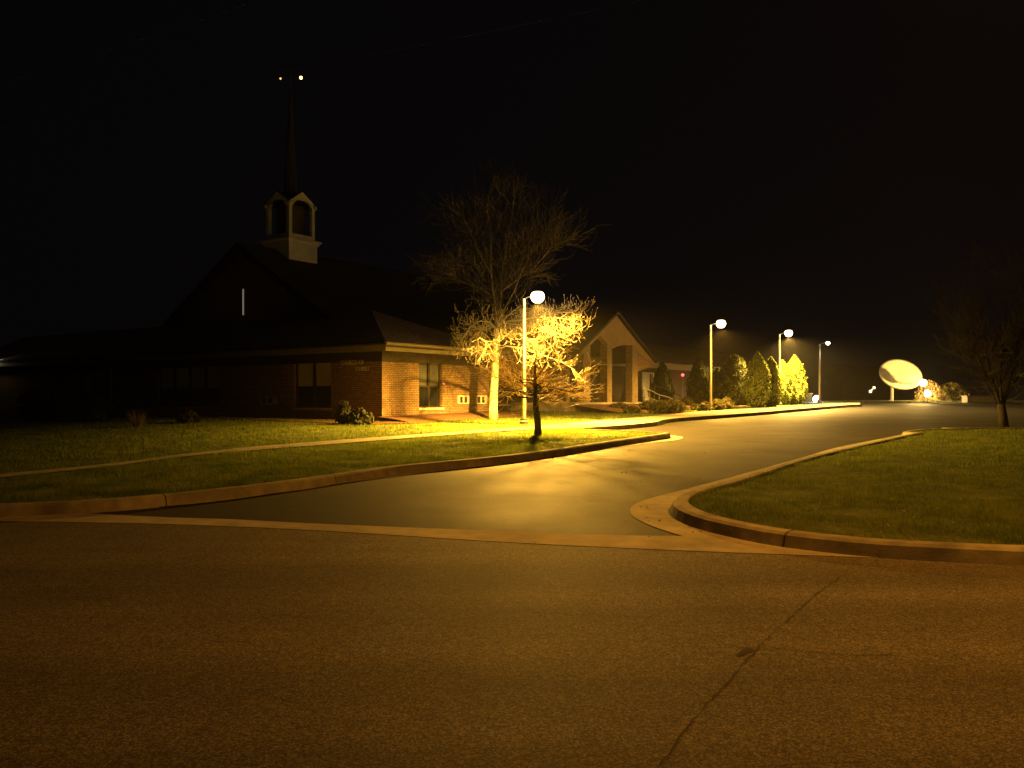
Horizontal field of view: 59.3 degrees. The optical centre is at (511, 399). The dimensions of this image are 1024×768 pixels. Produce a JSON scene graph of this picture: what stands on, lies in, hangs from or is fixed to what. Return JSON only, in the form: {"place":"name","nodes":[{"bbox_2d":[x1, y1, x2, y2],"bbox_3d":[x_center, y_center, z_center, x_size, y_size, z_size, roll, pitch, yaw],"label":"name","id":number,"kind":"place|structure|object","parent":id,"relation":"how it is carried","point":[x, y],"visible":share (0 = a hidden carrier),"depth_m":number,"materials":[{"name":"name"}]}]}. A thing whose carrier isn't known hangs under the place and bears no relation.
{"place":"outdoors","nodes":[
{"label":"outdoors","id":0,"kind":"place"},
{"bbox_2d":[0,426,661,502],"bbox_3d":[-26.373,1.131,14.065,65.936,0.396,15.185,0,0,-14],"label":"lawn","id":1,"kind":"structure","parent":0,"point":[309,452],"depth_m":17.03,"materials":[{"name":"green plant"}]},
{"bbox_2d":[456,322,607,434],"bbox_3d":[0.497,-0.616,25.756,3.986,3.323,3.804,0,0,22],"label":"tree","id":2,"kind":"object","parent":1,"relation":"on","point":[535,394],"visible":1,"depth_m":25.86,"materials":[{"name":"brown plant"}]},
{"bbox_2d":[0,400,853,473],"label":"lawn","id":3,"kind":"structure","parent":0,"point":[9,419],"depth_m":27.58,"materials":[{"name":"green plant"}]},
{"bbox_2d":[126,410,150,427],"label":"ornamental grass","id":4,"kind":"object","parent":3,"relation":"on","point":[137,422],"depth_m":29.77,"materials":[{"name":"brown plant"}]},
{"bbox_2d":[176,409,202,423],"bbox_3d":[-11.753,0.617,32.618,0.890,0.635,0.856,0,0,19],"label":"bush","id":5,"kind":"object","parent":3,"relation":"on","point":[186,416],"visible":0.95,"depth_m":32.43,"materials":[{"name":"green plant"}]},
{"bbox_2d":[0,408,465,423],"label":"mulch bed","id":6,"kind":"object","parent":3,"relation":"on","point":[244,417],"visible":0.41,"depth_m":37.20,"materials":[{"name":"brown plant"}]},
{"bbox_2d":[379,411,529,421],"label":"mulch bank","id":7,"kind":"structure","parent":6,"relation":"on","point":[437,417],"depth_m":35.93,"materials":[{"name":"brown plant"}]},
{"bbox_2d":[334,400,352,424],"bbox_3d":[-5.943,0.466,31.890,0.754,0.970,0.731,0,0,0],"label":"bush","id":8,"kind":"object","parent":3,"relation":"on","point":[343,409],"visible":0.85,"depth_m":31.74,"materials":[{"name":"green plant"}]},
{"bbox_2d":[346,407,374,424],"bbox_3d":[-5.325,0.598,31.527,1.068,0.722,1.071,0,0,0],"label":"bush","id":9,"kind":"object","parent":3,"relation":"on","point":[359,416],"visible":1,"depth_m":31.29,"materials":[{"name":"green plant"}]},
{"bbox_2d":[401,158,610,419],"bbox_3d":[-0.183,-4.471,35.159,8.393,10.670,5.934,0,0,0],"label":"bare tree","id":10,"kind":"object","parent":3,"relation":"on","point":[496,340],"visible":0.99,"depth_m":35.67,"materials":[{"name":"brown plant"}]},
{"bbox_2d":[519,290,543,423],"bbox_3d":[0.688,-1.494,31.583,0.982,4.697,0.484,0,0,35],"label":"lamp post","id":11,"kind":"object","parent":3,"relation":"on","point":[536,296],"visible":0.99,"depth_m":31.70,"materials":[{"name":"metal"}]},
{"bbox_2d":[571,404,689,412],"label":"mulch bank","id":12,"kind":"structure","parent":3,"relation":"on","point":[604,407],"depth_m":44.20,"materials":[{"name":"brown plant"}]},
{"bbox_2d":[608,401,628,408],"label":"shrub","id":13,"kind":"object","parent":12,"relation":"on","point":[620,404],"visible":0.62,"depth_m":44.71,"materials":[{"name":"green plant"}]},
{"bbox_2d":[622,405,643,413],"bbox_3d":[5.696,0.464,42.644,1.012,0.499,1.038,0,0,0],"label":"shrub","id":14,"kind":"object","parent":12,"relation":"on","point":[632,408],"visible":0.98,"depth_m":42.31,"materials":[{"name":"green plant"}]},
{"bbox_2d":[637,399,656,409],"bbox_3d":[7.040,0.291,46.023,1.371,0.689,1.292,0,0,-40],"label":"shrub","id":15,"kind":"object","parent":12,"relation":"on","point":[642,405],"visible":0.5,"depth_m":45.85,"materials":[{"name":"green plant"}]},
{"bbox_2d":[646,400,674,413],"bbox_3d":[7.063,0.345,42.684,1.511,0.736,1.498,0,0,0],"label":"shrub","id":16,"kind":"object","parent":3,"relation":"on","point":[658,406],"visible":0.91,"depth_m":42.26,"materials":[{"name":"green plant"}]},
{"bbox_2d":[647,361,674,400],"bbox_3d":[9.485,-1.064,57.551,1.886,2.914,2.051,0,0,0],"label":"juniper tree","id":17,"kind":"object","parent":3,"relation":"on","point":[662,378],"visible":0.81,"depth_m":57.12,"materials":[{"name":"green plant"}]},
{"bbox_2d":[644,385,683,400],"bbox_3d":[9.323,-0.214,54.575,1.653,1.391,9.234,0,0,35],"label":"handrail","id":18,"kind":"object","parent":3,"relation":"on","point":[659,394],"visible":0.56,"depth_m":53.02,"materials":[{"name":"metal"}]},
{"bbox_2d":[665,399,689,412],"bbox_3d":[7.698,0.319,42.584,1.471,0.789,1.436,0,0,0],"label":"shrub","id":19,"kind":"object","parent":3,"relation":"on","point":[676,404],"visible":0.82,"depth_m":42.28,"materials":[{"name":"green plant"}]},
{"bbox_2d":[690,402,698,409],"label":"shrub","id":20,"kind":"object","parent":3,"relation":"on","point":[693,406],"visible":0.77,"depth_m":47.04,"materials":[{"name":"green plant"}]},
{"bbox_2d":[696,401,711,410],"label":"shrub","id":21,"kind":"object","parent":3,"relation":"on","point":[705,405],"visible":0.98,"depth_m":45.29,"materials":[{"name":"green plant"}]},
{"bbox_2d":[709,319,725,409],"bbox_3d":[10.592,-1.829,46.618,0.982,4.697,0.484,0,0,35],"label":"lamp post","id":22,"kind":"object","parent":3,"relation":"on","point":[720,323],"visible":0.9,"depth_m":46.74,"materials":[{"name":"metal"}]},
{"bbox_2d":[712,398,727,409],"bbox_3d":[10.715,0.248,47.216,1.025,0.725,1.062,0,0,0],"label":"shrub","id":23,"kind":"object","parent":3,"relation":"on","point":[718,404],"visible":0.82,"depth_m":46.94,"materials":[{"name":"green plant"}]},
{"bbox_2d":[721,397,734,408],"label":"shrub","id":24,"kind":"object","parent":3,"relation":"on","point":[729,402],"visible":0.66,"depth_m":48.84,"materials":[{"name":"green plant"}]},
{"bbox_2d":[740,351,772,406],"bbox_3d":[14.394,-1.218,52.953,1.976,3.401,1.950,0,0,0],"label":"arborvitae","id":25,"kind":"object","parent":3,"relation":"on","point":[758,387],"visible":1,"depth_m":52.58,"materials":[{"name":"green plant"}]},
{"bbox_2d":[765,357,783,405],"bbox_3d":[15.462,-1.090,53.974,1.693,3.100,1.624,0,0,0],"label":"arborvitae","id":26,"kind":"object","parent":3,"relation":"on","point":[777,389],"visible":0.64,"depth_m":53.58,"materials":[{"name":"green plant"}]},
{"bbox_2d":[778,329,792,404],"bbox_3d":[16.956,-2.037,55.978,0.982,4.697,0.484,0,0,35],"label":"lamp post","id":27,"kind":"object","parent":3,"relation":"on","point":[788,332],"visible":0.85,"depth_m":56.10,"materials":[{"name":"metal"}]},
{"bbox_2d":[777,359,796,404],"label":"arborvitae","id":28,"kind":"object","parent":3,"relation":"on","point":[787,377],"visible":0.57,"depth_m":56.64,"materials":[{"name":"green plant"}]},
{"bbox_2d":[787,354,808,404],"bbox_3d":[18.181,-1.305,58.003,1.943,3.351,2.060,0,0,0],"label":"arborvitae","id":29,"kind":"object","parent":3,"relation":"on","point":[795,366],"visible":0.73,"depth_m":57.51,"materials":[{"name":"green plant"}]},
{"bbox_2d":[817,341,829,402],"bbox_3d":[21.447,-1.930,61.972,0.878,4.220,0.340,0,0,35],"label":"lamp post","id":30,"kind":"object","parent":3,"relation":"on","point":[819,400],"visible":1,"depth_m":62.07,"materials":[{"name":"white metal"}]},
{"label":"mulch bed","id":31,"kind":"structure","parent":3,"relation":"on","visible":0},
{"bbox_2d":[682,396,694,404],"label":"shrub","id":32,"kind":"object","parent":31,"relation":"on","point":[687,400],"visible":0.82,"depth_m":54.66,"materials":[{"name":"green plant"}]},
{"bbox_2d":[685,357,708,403],"bbox_3d":[12.025,-1.212,57.651,1.939,3.236,1.949,0,0,0],"label":"juniper tree","id":33,"kind":"object","parent":31,"relation":"on","point":[698,374],"visible":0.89,"depth_m":57.10,"materials":[{"name":"green plant"}]},
{"bbox_2d":[704,366,722,401],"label":"juniper tree","id":34,"kind":"object","parent":31,"relation":"on","point":[713,380],"visible":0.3,"depth_m":56.38,"materials":[{"name":"green plant"}]},
{"bbox_2d":[712,354,747,404],"bbox_3d":[13.894,-1.243,55.888,3.491,3.337,3.369,0,0,0],"label":"juniper tree","id":35,"kind":"object","parent":31,"relation":"on","point":[732,373],"visible":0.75,"depth_m":55.08,"materials":[{"name":"green plant"}]},
{"bbox_2d":[0,403,859,476],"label":"sidewalk","id":36,"kind":"structure","parent":0,"point":[611,422],"depth_m":28.76,"materials":[{"name":"concrete"}]},
{"bbox_2d":[582,404,860,429],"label":"kerb","id":37,"kind":"structure","parent":36,"relation":"on","point":[638,425],"depth_m":38.75,"materials":[{"name":"concrete"}]},
{"bbox_2d":[0,521,1023,767],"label":"street","id":38,"kind":"structure","parent":0,"point":[278,661],"depth_m":5.56,"materials":[{"name":"grey asphalt"}]},
{"bbox_2d":[0,435,900,557],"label":"gutter","id":39,"kind":"object","parent":38,"relation":"on","point":[688,539],"visible":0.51,"depth_m":10.05,"materials":[{"name":"concrete"}]},
{"bbox_2d":[0,429,670,516],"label":"kerb","id":40,"kind":"structure","parent":39,"relation":"on","point":[90,505],"depth_m":13.50,"materials":[{"name":"concrete"}]},
{"bbox_2d":[2,441,1016,756],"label":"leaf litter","id":41,"kind":"object","parent":38,"relation":"on","point":[646,517],"visible":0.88,"depth_m":9.42,"materials":[{"name":"brown plant"}]},
{"bbox_2d":[736,647,753,655],"bbox_3d":[1.448,1.567,5.609,0.211,0.004,0.064,0,0,-45],"label":"road patch","id":42,"kind":"object","parent":38,"relation":"on","point":[744,651],"visible":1,"depth_m":5.61,"materials":[{"name":"black asphalt"}]},
{"bbox_2d":[659,574,843,764],"bbox_3d":[1.728,1.561,5.920,0.100,0.086,4.470,0,0,30],"label":"road crack","id":43,"kind":"object","parent":38,"relation":"on","point":[690,724],"visible":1,"depth_m":5.00,"materials":[{"name":"black asphalt"}]},
{"bbox_2d":[711,646,890,655],"bbox_3d":[1.780,1.567,5.633,1.134,0.004,0.105,0,0,10],"label":"road crack","id":44,"kind":"object","parent":38,"relation":"on","point":[801,650],"visible":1,"depth_m":5.63,"materials":[{"name":"black asphalt"}]},
{"bbox_2d":[669,427,1023,565],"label":"kerb","id":45,"kind":"structure","parent":38,"relation":"on","point":[686,513],"depth_m":8.88,"materials":[{"name":"concrete"}]},
{"bbox_2d":[0,403,1023,557],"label":"driveway","id":46,"kind":"structure","parent":0,"point":[581,493],"depth_m":15.07,"materials":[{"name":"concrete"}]},
{"bbox_2d":[159,435,682,506],"bbox_3d":[-0.017,1.253,19.293,1.327,0.362,19.367,0,0,33],"label":"gutter","id":47,"kind":"object","parent":46,"relation":"on","point":[672,438],"visible":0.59,"depth_m":17.19,"materials":[{"name":"concrete"}]},
{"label":"kerb","id":48,"kind":"structure","parent":46,"relation":"on","visible":0},
{"bbox_2d":[917,379,926,401],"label":"floodlight","id":49,"kind":"object","parent":48,"relation":"on","point":[923,382],"visible":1,"depth_m":65.80,"materials":[{"name":"white"}]},
{"bbox_2d":[924,390,930,401],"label":"floodlight","id":50,"kind":"object","parent":48,"relation":"on","point":[927,393],"visible":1,"depth_m":65.98,"materials":[{"name":"white"}]},
{"bbox_2d":[0,0,1023,399],"label":"sky","id":51,"kind":"structure","parent":0,"point":[766,169],"materials":[{"name":"black"}]},
{"bbox_2d":[803,393,812,401],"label":"block","id":52,"kind":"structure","parent":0,"point":[809,398],"depth_m":63.57,"materials":[{"name":"concrete"}]},
{"bbox_2d":[688,427,1023,544],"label":"lawn","id":53,"kind":"structure","parent":0,"point":[887,512],"depth_m":12.64,"materials":[{"name":"green plant"}]},
{"bbox_2d":[920,229,1023,427],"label":"bare tree","id":54,"kind":"object","parent":53,"relation":"on","point":[1000,396],"visible":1,"depth_m":30.04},
{"bbox_2d":[824,366,901,400],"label":"building","id":55,"kind":"structure","parent":0,"point":[855,383],"depth_m":150.00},
{"bbox_2d":[834,400,1023,400],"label":"lawn","id":56,"kind":"structure","parent":0,"point":[908,400],"depth_m":68.49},
{"bbox_2d":[879,359,921,401],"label":"satellite dish","id":57,"kind":"object","parent":56,"relation":"on","point":[901,374],"visible":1,"depth_m":67.29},
{"bbox_2d":[841,401,1023,402],"bbox_3d":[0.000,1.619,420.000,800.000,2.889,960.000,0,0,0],"label":"ground","id":58,"kind":"structure","parent":0,"point":[917,402],"depth_m":69.20,"materials":[{"name":"green plant"}]},
{"bbox_2d":[0,71,765,420],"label":"church building","id":59,"kind":"structure","parent":58,"relation":"on","point":[286,321],"depth_m":43.67,"materials":[{"name":"brown brick"}]},
{"bbox_2d":[79,370,102,406],"bbox_3d":[-21.160,-0.668,45.459,2.150,2.159,0.280,0,0,35],"label":"window","id":60,"kind":"structure","parent":59,"relation":"in","point":[92,380],"depth_m":45.61,"materials":[{"name":"black glass"}]},
{"bbox_2d":[156,366,220,408],"bbox_3d":[-14.711,-0.668,41.021,4.707,2.159,0.280,0,0,35],"label":"window","id":61,"kind":"structure","parent":59,"relation":"in","point":[190,387],"depth_m":41.04,"materials":[{"name":"black glass"}]},
{"bbox_2d":[242,289,243,314],"bbox_3d":[-13.078,-4.767,43.779,0.060,1.265,0.035,0,0,35],"label":"window","id":62,"kind":"structure","parent":59,"relation":"in","point":[242,289],"depth_m":43.77,"materials":[{"name":"white"}]},
{"bbox_2d":[292,363,331,409],"bbox_3d":[-8.026,-0.668,36.416,2.261,2.159,0.280,0,0,35],"label":"window","id":63,"kind":"structure","parent":59,"relation":"in","point":[313,380],"depth_m":36.46,"materials":[{"name":"black glass"}]},
{"bbox_2d":[418,363,444,409],"bbox_3d":[-3.361,-0.668,36.636,0.280,2.159,1.610,0,0,35],"label":"window","id":64,"kind":"structure","parent":59,"relation":"in","point":[429,374],"depth_m":36.67,"materials":[{"name":"black glass"}]},
{"bbox_2d":[498,371,510,405],"bbox_3d":[-0.423,-0.594,46.549,0.280,1.812,1.202,0,0,35],"label":"window","id":65,"kind":"structure","parent":59,"relation":"in","point":[501,382],"depth_m":46.56,"materials":[{"name":"black glass"}]},
{"bbox_2d":[650,374,652,397],"bbox_3d":[9.338,-0.601,60.445,0.110,2.302,0.350,0,0,35],"label":"door","id":66,"kind":"structure","parent":59,"relation":"in","point":[651,375],"depth_m":60.37,"materials":[{"name":"brown metal"}]},
{"bbox_2d":[914,379,944,402],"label":"round bush","id":67,"kind":"object","parent":58,"relation":"on","point":[934,395],"visible":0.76,"depth_m":67.36,"materials":[{"name":"green plant"}]},
{"bbox_2d":[932,382,969,401],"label":"round bush","id":68,"kind":"object","parent":58,"relation":"on","point":[953,391],"visible":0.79,"depth_m":68.82,"materials":[{"name":"green plant"}]},
{"bbox_2d":[961,396,993,402],"bbox_3d":[33.138,-0.062,64.000,2.000,0.480,0.900,0,0,0],"label":"utility cabinet","id":69,"kind":"object","parent":58,"relation":"on","point":[977,399],"visible":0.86,"depth_m":63.60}
]}

